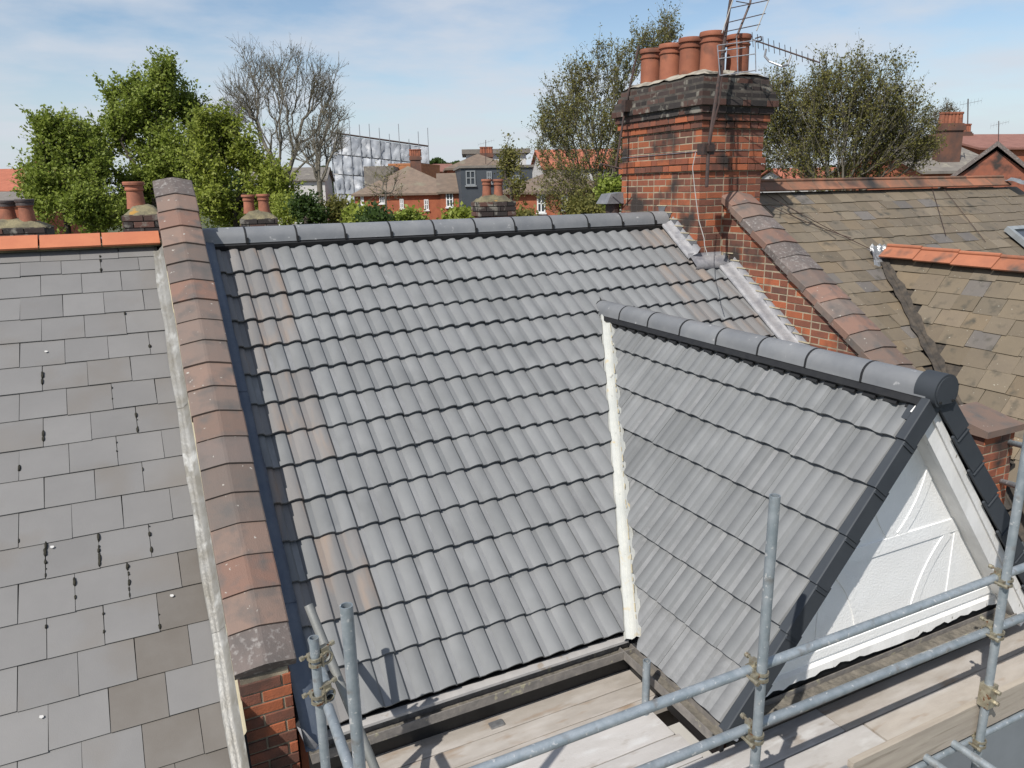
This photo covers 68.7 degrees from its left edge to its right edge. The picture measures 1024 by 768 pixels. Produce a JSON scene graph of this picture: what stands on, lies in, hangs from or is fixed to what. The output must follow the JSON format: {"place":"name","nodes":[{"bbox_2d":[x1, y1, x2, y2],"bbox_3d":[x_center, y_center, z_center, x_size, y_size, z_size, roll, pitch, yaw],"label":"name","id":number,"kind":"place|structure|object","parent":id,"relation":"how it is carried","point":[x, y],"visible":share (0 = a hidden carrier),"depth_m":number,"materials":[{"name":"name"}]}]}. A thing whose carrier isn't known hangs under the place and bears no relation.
{"place":"outdoors","nodes":[
{"label":"outdoors","id":0,"kind":"place"},
{"bbox_2d":[0,191,86,233],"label":"house","id":1,"kind":"structure","parent":0,"point":[4,195],"depth_m":38.09,"materials":[{"name":"red brick"}]},
{"bbox_2d":[0,169,101,236],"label":"house","id":2,"kind":"structure","parent":0,"point":[6,176],"depth_m":49.86,"materials":[{"name":"red brick"}]},
{"bbox_2d":[107,212,239,232],"bbox_3d":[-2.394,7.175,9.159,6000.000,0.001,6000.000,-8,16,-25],"label":"ground","id":3,"kind":"structure","parent":0,"point":[201,221],"depth_m":226.28,"materials":[{"name":"green plant"}]},
{"bbox_2d":[0,199,54,236],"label":"chimney stack","id":4,"kind":"object","parent":3,"relation":"on","point":[26,222],"visible":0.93,"depth_m":9.17,"materials":[{"name":"brick"}]},
{"bbox_2d":[7,102,128,235],"bbox_3d":[-12.773,-2.304,22.605,3.379,11.936,3.729,-8,16,-25],"label":"leafy tree","id":5,"kind":"object","parent":3,"relation":"on","point":[73,163],"visible":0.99,"depth_m":21.55,"materials":[{"name":"green plant"}]},
{"bbox_2d":[0,231,251,767],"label":"slate roofed house","id":6,"kind":"structure","parent":3,"relation":"on","point":[114,649],"depth_m":4.69,"materials":[{"name":"stone"}]},
{"bbox_2d":[121,182,161,240],"bbox_3d":[-4.287,2.154,9.986,0.419,9.367,0.497,-6,15,-17],"label":"chimney stack","id":7,"kind":"object","parent":3,"relation":"on","point":[140,215],"visible":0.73,"depth_m":8.73,"materials":[{"name":"brick"}]},
{"bbox_2d":[74,45,224,229],"bbox_3d":[-11.774,-3.869,24.842,5.117,13.803,4.361,-8,16,-25],"label":"leafy tree","id":8,"kind":"object","parent":3,"relation":"on","point":[128,120],"visible":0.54,"depth_m":23.56,"materials":[{"name":"green plant"}]},
{"bbox_2d":[152,177,300,767],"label":"parapet wall","id":9,"kind":"structure","parent":3,"relation":"on","point":[261,649],"depth_m":4.69,"materials":[{"name":"ceramic"}]},
{"bbox_2d":[175,97,306,227],"bbox_3d":[-7.559,-2.158,21.882,3.307,11.824,3.720,-8,16,-25],"label":"leafy tree","id":10,"kind":"object","parent":3,"relation":"on","point":[221,145],"visible":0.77,"depth_m":20.38,"materials":[{"name":"green plant"}]},
{"bbox_2d":[240,194,277,226],"bbox_3d":[-3.497,1.785,11.676,0.505,9.197,0.497,-6,15,-17],"label":"chimney stack","id":11,"kind":"object","parent":3,"relation":"on","point":[262,215],"visible":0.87,"depth_m":10.45,"materials":[{"name":"ceramic"}]},
{"bbox_2d":[207,33,354,224],"bbox_3d":[-10.718,-7.868,35.439,6.410,16.166,5.483,-8,16,-25],"label":"bare tree","id":12,"kind":"object","parent":3,"relation":"on","point":[263,85],"visible":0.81,"depth_m":33.63,"materials":[{"name":"grey plant"}]},
{"bbox_2d":[268,182,296,224],"bbox_3d":[-5.612,-0.505,20.024,1.175,9.491,1.976,-4,15,-13],"label":"garden shrub","id":13,"kind":"object","parent":3,"relation":"on","point":[276,206],"visible":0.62,"depth_m":18.59,"materials":[{"name":"green plant"}]},
{"bbox_2d":[282,184,333,224],"bbox_3d":[-4.621,-0.038,18.363,1.157,9.391,1.176,-8,16,-25],"label":"garden shrub","id":14,"kind":"object","parent":3,"relation":"on","point":[308,209],"visible":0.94,"depth_m":17.13,"materials":[{"name":"green plant"}]},
{"bbox_2d":[283,92,349,223],"bbox_3d":[-7.646,-5.295,31.182,2.821,13.210,2.690,-8,16,-25],"label":"bare tree","id":15,"kind":"object","parent":3,"relation":"on","point":[316,144],"visible":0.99,"depth_m":29.99,"materials":[{"name":"grey plant"}]},
{"bbox_2d":[318,192,357,223],"bbox_3d":[-4.018,-0.139,18.949,1.247,9.266,1.368,-8,16,-25],"label":"garden shrub","id":16,"kind":"object","parent":3,"relation":"on","point":[335,205],"visible":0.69,"depth_m":17.66,"materials":[{"name":"green plant"}]},
{"bbox_2d":[337,194,384,222],"bbox_3d":[-2.706,0.916,15.014,0.839,9.164,2.018,-5,15,-16],"label":"garden shrub","id":17,"kind":"object","parent":3,"relation":"on","point":[351,212],"visible":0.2,"depth_m":14.32,"materials":[{"name":"green plant"}]},
{"bbox_2d":[350,200,400,222],"bbox_3d":[-2.144,1.431,13.187,0.797,9.071,1.118,-2,15,-2],"label":"garden shrub","id":18,"kind":"object","parent":3,"relation":"on","point":[375,213],"visible":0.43,"depth_m":11.92,"materials":[{"name":"green plant"}]},
{"bbox_2d":[363,166,398,186],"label":"house","id":19,"kind":"structure","parent":3,"relation":"on","point":[368,170],"depth_m":61.38,"materials":[{"name":"brown stone"}]},
{"bbox_2d":[361,160,405,208],"bbox_3d":[-4.303,-2.829,27.258,1.480,10.286,1.763,0,15,3],"label":"thin tree","id":20,"kind":"object","parent":3,"relation":"on","point":[385,177],"visible":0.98,"depth_m":26.22,"materials":[{"name":"brown plant"}]},
{"bbox_2d":[351,149,440,219],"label":"house","id":21,"kind":"structure","parent":3,"relation":"on","point":[418,184],"depth_m":56.38,"materials":[{"name":"red brick"}]},
{"bbox_2d":[379,196,384,204],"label":"window","id":22,"kind":"structure","parent":21,"relation":"in","point":[381,199],"depth_m":55.84,"materials":[{"name":"white plastic"}]},
{"bbox_2d":[400,199,403,209],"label":"window","id":23,"kind":"structure","parent":21,"relation":"in","point":[401,200],"depth_m":56.08,"materials":[{"name":"white plastic"}]},
{"bbox_2d":[424,199,429,210],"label":"window","id":24,"kind":"structure","parent":21,"relation":"in","point":[426,204],"depth_m":56.32,"materials":[{"name":"white plastic"}]},
{"bbox_2d":[390,200,433,220],"bbox_3d":[-1.845,0.891,15.308,1.096,9.033,0.955,-8,16,-25],"label":"garden shrub","id":25,"kind":"object","parent":3,"relation":"on","point":[405,214],"visible":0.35,"depth_m":13.98,"materials":[{"name":"green plant"}]},
{"bbox_2d":[388,163,439,177],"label":"house","id":26,"kind":"structure","parent":3,"relation":"on","point":[431,170],"depth_m":68.71,"materials":[{"name":"orange brick"}]},
{"bbox_2d":[436,173,458,218],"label":"house","id":27,"kind":"structure","parent":3,"relation":"on","point":[447,190],"depth_m":50.22,"materials":[{"name":"red brick"}]},
{"bbox_2d":[445,194,452,207],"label":"window","id":28,"kind":"structure","parent":27,"relation":"in","point":[449,197],"depth_m":50.08,"materials":[{"name":"white plastic"}]},
{"bbox_2d":[436,199,473,219],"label":"garden shrub","id":29,"kind":"object","parent":3,"relation":"on","point":[461,212],"visible":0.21,"depth_m":12.40,"materials":[{"name":"green plant"}]},
{"bbox_2d":[443,147,498,172],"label":"house","id":30,"kind":"structure","parent":3,"relation":"on","point":[477,159],"depth_m":58.88,"materials":[{"name":"red brick"}]},
{"bbox_2d":[478,140,492,163],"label":"rooftop aerial","id":31,"kind":"object","parent":30,"relation":"on","point":[485,150],"visible":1,"depth_m":57.97,"materials":[{"name":"metal"}]},
{"bbox_2d":[453,165,533,210],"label":"house","id":32,"kind":"structure","parent":3,"relation":"on","point":[470,185],"depth_m":47.10,"materials":[{"name":"grey stone"}]},
{"bbox_2d":[465,170,476,186],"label":"window","id":33,"kind":"structure","parent":32,"relation":"in","point":[470,175],"depth_m":46.94,"materials":[{"name":"white glass"}]},
{"bbox_2d":[486,171,492,184],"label":"window","id":34,"kind":"structure","parent":32,"relation":"in","point":[489,173],"depth_m":47.02,"materials":[{"name":"white glass"}]},
{"bbox_2d":[471,179,515,217],"bbox_3d":[-0.213,1.323,12.893,0.602,9.355,0.497,-6,15,-17],"label":"chimney stack","id":35,"kind":"object","parent":3,"relation":"on","point":[488,204],"visible":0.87,"depth_m":11.65,"materials":[{"name":"brick"}]},
{"bbox_2d":[492,130,532,206],"bbox_3d":[0.128,-4.603,31.323,1.551,11.503,2.296,-8,16,-25],"label":"young tree","id":36,"kind":"object","parent":3,"relation":"on","point":[509,162],"visible":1,"depth_m":30.25,"materials":[{"name":"green plant"}]},
{"bbox_2d":[513,202,544,216],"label":"garden shrub","id":37,"kind":"object","parent":3,"relation":"on","point":[524,212],"visible":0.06,"depth_m":12.94,"materials":[{"name":"green plant"}]},
{"bbox_2d":[555,188,604,214],"bbox_3d":[1.437,0.890,14.731,1.018,9.202,1.376,-5,15,-13],"label":"garden shrub","id":38,"kind":"object","parent":3,"relation":"on","point":[585,204],"visible":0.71,"depth_m":13.56,"materials":[{"name":"green plant"}]},
{"bbox_2d":[521,0,684,213],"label":"budding tree","id":39,"kind":"object","parent":3,"relation":"on","point":[561,112],"visible":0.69,"depth_m":22.64,"materials":[{"name":"green plant"}]},
{"bbox_2d":[587,171,621,211],"bbox_3d":[1.378,1.665,11.329,0.601,9.428,1.029,7,17,28],"label":"garden shrub","id":40,"kind":"object","parent":3,"relation":"on","point":[607,185],"visible":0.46,"depth_m":10.30,"materials":[{"name":"green plant"}]},
{"bbox_2d":[202,211,1023,767],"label":"terraced house","id":41,"kind":"structure","parent":3,"relation":"on","point":[504,463],"depth_m":5.30,"materials":[{"name":"grey tile"}]},
{"bbox_2d":[612,30,778,254],"bbox_3d":[2.116,-2.587,9.012,1.084,2.795,1.716,-8,16,-25],"label":"chimney stack","id":42,"kind":"object","parent":41,"relation":"on","point":[666,126],"visible":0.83,"depth_m":8.39,"materials":[{"name":"red brick"}]},
{"bbox_2d":[596,192,623,212],"bbox_3d":[1.278,-2.089,9.663,0.300,0.740,0.260,-8,16,-25],"label":"roof vent","id":43,"kind":"object","parent":42,"relation":"attached to","point":[612,201],"visible":0.52,"depth_m":9.52,"materials":[{"name":"metal"}]},
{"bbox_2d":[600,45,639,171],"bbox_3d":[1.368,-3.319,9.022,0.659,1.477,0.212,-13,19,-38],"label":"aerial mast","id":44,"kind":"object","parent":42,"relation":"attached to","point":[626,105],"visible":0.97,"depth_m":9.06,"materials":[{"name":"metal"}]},
{"bbox_2d":[697,0,768,186],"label":"tv aerial","id":45,"kind":"object","parent":42,"relation":"attached to","point":[706,149],"visible":1,"depth_m":7.64,"materials":[{"name":"metal"}]},
{"bbox_2d":[692,152,707,255],"bbox_3d":[1.864,-1.780,7.352,0.056,0.978,0.776,-1,15,-1],"label":"coax cable","id":46,"kind":"object","parent":45,"relation":"hanging from","point":[696,205],"visible":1,"depth_m":7.55,"materials":[{"name":"plastic"}]},
{"bbox_2d":[708,57,723,144],"bbox_3d":[2.081,-2.848,7.592,0.043,0.898,0.347,9,17,33],"label":"coax cable","id":47,"kind":"object","parent":45,"relation":"on","point":[718,102],"visible":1,"depth_m":7.59,"materials":[{"name":"plastic"}]},
{"bbox_2d":[752,33,819,67],"bbox_3d":[2.744,-3.368,7.543,0.110,0.435,0.778,-11,17,-32],"label":"yagi aerial","id":48,"kind":"object","parent":45,"relation":"attached to","point":[772,62],"visible":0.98,"depth_m":7.59,"materials":[{"name":"metal"}]},
{"bbox_2d":[299,435,1023,767],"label":"scaffold","id":49,"kind":"object","parent":3,"relation":"on","point":[991,708],"visible":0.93,"depth_m":3.84,"materials":[{"name":"grey metal"}]},
{"bbox_2d":[342,669,640,767],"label":"scaffold board","id":50,"kind":"object","parent":49,"relation":"on","point":[411,753],"visible":0.39,"depth_m":4.71,"materials":[{"name":"beige wood"}]},
{"bbox_2d":[401,682,654,767],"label":"scaffold board","id":51,"kind":"object","parent":49,"relation":"on","point":[513,737],"visible":0.7,"depth_m":4.62,"materials":[{"name":"beige wood"}]},
{"bbox_2d":[457,695,666,767],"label":"scaffold board","id":52,"kind":"object","parent":49,"relation":"on","point":[557,733],"visible":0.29,"depth_m":4.59,"materials":[{"name":"beige wood"}]},
{"bbox_2d":[507,712,673,767],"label":"scaffold board","id":53,"kind":"object","parent":49,"relation":"on","point":[610,744],"visible":0.83,"depth_m":4.45,"materials":[{"name":"beige wood"}]},
{"bbox_2d":[593,733,701,767],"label":"scaffold board","id":54,"kind":"object","parent":49,"relation":"on","point":[658,749],"visible":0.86,"depth_m":4.37,"materials":[{"name":"beige wood"}]},
{"bbox_2d":[680,709,844,767],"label":"scaffold board","id":55,"kind":"object","parent":49,"relation":"on","point":[795,736],"visible":0.87,"depth_m":4.43,"materials":[{"name":"beige wood"}]},
{"bbox_2d":[768,725,884,767],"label":"scaffold board","id":56,"kind":"object","parent":49,"relation":"on","point":[839,751],"visible":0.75,"depth_m":4.37,"materials":[{"name":"beige wood"}]},
{"bbox_2d":[817,623,1023,732],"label":"scaffold board","id":57,"kind":"object","parent":49,"relation":"on","point":[854,710],"visible":0.8,"depth_m":4.96,"materials":[{"name":"beige wood"}]},
{"bbox_2d":[864,651,1023,740],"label":"scaffold board","id":58,"kind":"object","parent":49,"relation":"on","point":[910,716],"visible":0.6,"depth_m":4.76,"materials":[{"name":"beige wood"}]},
{"bbox_2d":[758,27,954,191],"bbox_3d":[9.901,-3.605,23.268,5.894,13.284,3.399,5,16,22],"label":"budding tree","id":59,"kind":"object","parent":3,"relation":"on","point":[881,135],"visible":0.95,"depth_m":21.72,"materials":[{"name":"green plant"}]},
{"bbox_2d":[721,191,1023,504],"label":"party wall","id":60,"kind":"structure","parent":3,"relation":"on","point":[810,300],"depth_m":7.54,"materials":[{"name":"red brick"}]},
{"bbox_2d":[759,175,1023,767],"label":"brown slate house","id":61,"kind":"structure","parent":3,"relation":"on","point":[919,287],"depth_m":8.54,"materials":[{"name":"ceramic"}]},
{"bbox_2d":[771,206,850,237],"bbox_3d":[3.641,-1.969,9.122,0.986,0.405,0.008,0,15,4],"label":"slack cable","id":62,"kind":"object","parent":61,"relation":"attached to","point":[808,222],"visible":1,"depth_m":9.12,"materials":[{"name":"plastic"}]},
{"bbox_2d":[762,192,869,248],"bbox_3d":[3.768,-1.978,9.172,1.409,0.749,0.008,4,15,18],"label":"slack cable","id":63,"kind":"object","parent":61,"relation":"attached to","point":[815,221],"visible":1,"depth_m":9.19,"materials":[{"name":"plastic"}]},
{"bbox_2d":[932,188,945,234],"bbox_3d":[5.907,-2.485,10.417,0.007,0.745,1.473,4,15,17],"label":"slack cable","id":64,"kind":"object","parent":61,"relation":"attached to","point":[938,210],"visible":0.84,"depth_m":10.31,"materials":[{"name":"plastic"}]},
{"bbox_2d":[943,188,985,241],"bbox_3d":[6.275,-2.478,10.533,0.007,0.865,1.357,-2,15,-2],"label":"slack cable","id":65,"kind":"object","parent":61,"relation":"attached to","point":[964,215],"visible":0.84,"depth_m":10.39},
{"bbox_2d":[1004,225,1023,246],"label":"roof window","id":66,"kind":"structure","parent":61,"relation":"in","point":[1016,232],"depth_m":10.27,"materials":[{"name":"white glass"}]},
{"bbox_2d":[925,98,962,129],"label":"thin tree","id":67,"kind":"object","parent":3,"relation":"on","point":[946,108],"visible":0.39,"depth_m":39.44,"materials":[{"name":"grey plant"}]},
{"bbox_2d":[224,165,333,210],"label":"distant trees","id":68,"kind":"object","parent":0,"point":[231,174],"visible":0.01,"depth_m":116.92,"materials":[{"name":"green plant"}]},
{"bbox_2d":[251,167,334,225],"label":"house","id":69,"kind":"structure","parent":0,"point":[307,174],"depth_m":60.93,"materials":[{"name":"grey stone"}]},
{"bbox_2d":[329,123,428,203],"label":"wrapped building","id":70,"kind":"structure","parent":0,"point":[353,158],"depth_m":79.90,"materials":[{"name":"plastic"}]},
{"bbox_2d":[434,164,451,172],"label":"house","id":71,"kind":"structure","parent":0,"point":[442,166],"depth_m":87.11,"materials":[{"name":"red brick"}]},
{"bbox_2d":[429,157,459,164],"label":"distant trees","id":72,"kind":"object","parent":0,"point":[436,160],"visible":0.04,"depth_m":106.39,"materials":[{"name":"green plant"}]},
{"bbox_2d":[462,148,529,164],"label":"house","id":73,"kind":"structure","parent":0,"point":[467,153],"depth_m":74.73,"materials":[{"name":"grey stone"}]},
{"bbox_2d":[0,0,1023,193],"label":"sky","id":74,"kind":"structure","parent":0,"point":[466,72],"materials":[{"name":"blue"}]},
{"bbox_2d":[503,171,594,215],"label":"house","id":75,"kind":"structure","parent":0,"point":[530,199],"depth_m":42.03,"materials":[{"name":"red brick"}]},
{"bbox_2d":[536,194,546,213],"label":"window","id":76,"kind":"structure","parent":75,"relation":"in","point":[540,208],"depth_m":42.00,"materials":[{"name":"white plastic"}]},
{"bbox_2d":[531,149,621,212],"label":"house","id":77,"kind":"structure","parent":0,"point":[535,172],"depth_m":65.98,"materials":[{"name":"red tile"}]},
{"bbox_2d":[760,167,834,192],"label":"house","id":78,"kind":"structure","parent":0,"point":[765,176],"depth_m":62.46,"materials":[{"name":"red tile"}]},
{"bbox_2d":[830,112,977,190],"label":"house","id":79,"kind":"structure","parent":0,"point":[953,156],"depth_m":34.58,"materials":[{"name":"red brick"}]},
{"bbox_2d":[959,98,981,123],"bbox_3d":[20.723,-12.341,33.946,0.837,1.115,0.271,8,17,30],"label":"rooftop aerial","id":80,"kind":"object","parent":79,"relation":"on","point":[967,103],"visible":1,"depth_m":33.96,"materials":[{"name":"metal"}]},
{"bbox_2d":[930,124,1023,161],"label":"house","id":81,"kind":"structure","parent":0,"point":[978,144],"depth_m":47.08,"materials":[{"name":"red tile"}]},
{"bbox_2d":[990,121,1008,140],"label":"rooftop aerial","id":82,"kind":"object","parent":81,"relation":"on","point":[998,128],"visible":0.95,"depth_m":45.96,"materials":[{"name":"metal"}]},
{"bbox_2d":[938,141,1023,191],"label":"house","id":83,"kind":"structure","parent":0,"point":[997,158],"depth_m":18.86,"materials":[{"name":"red brick"}]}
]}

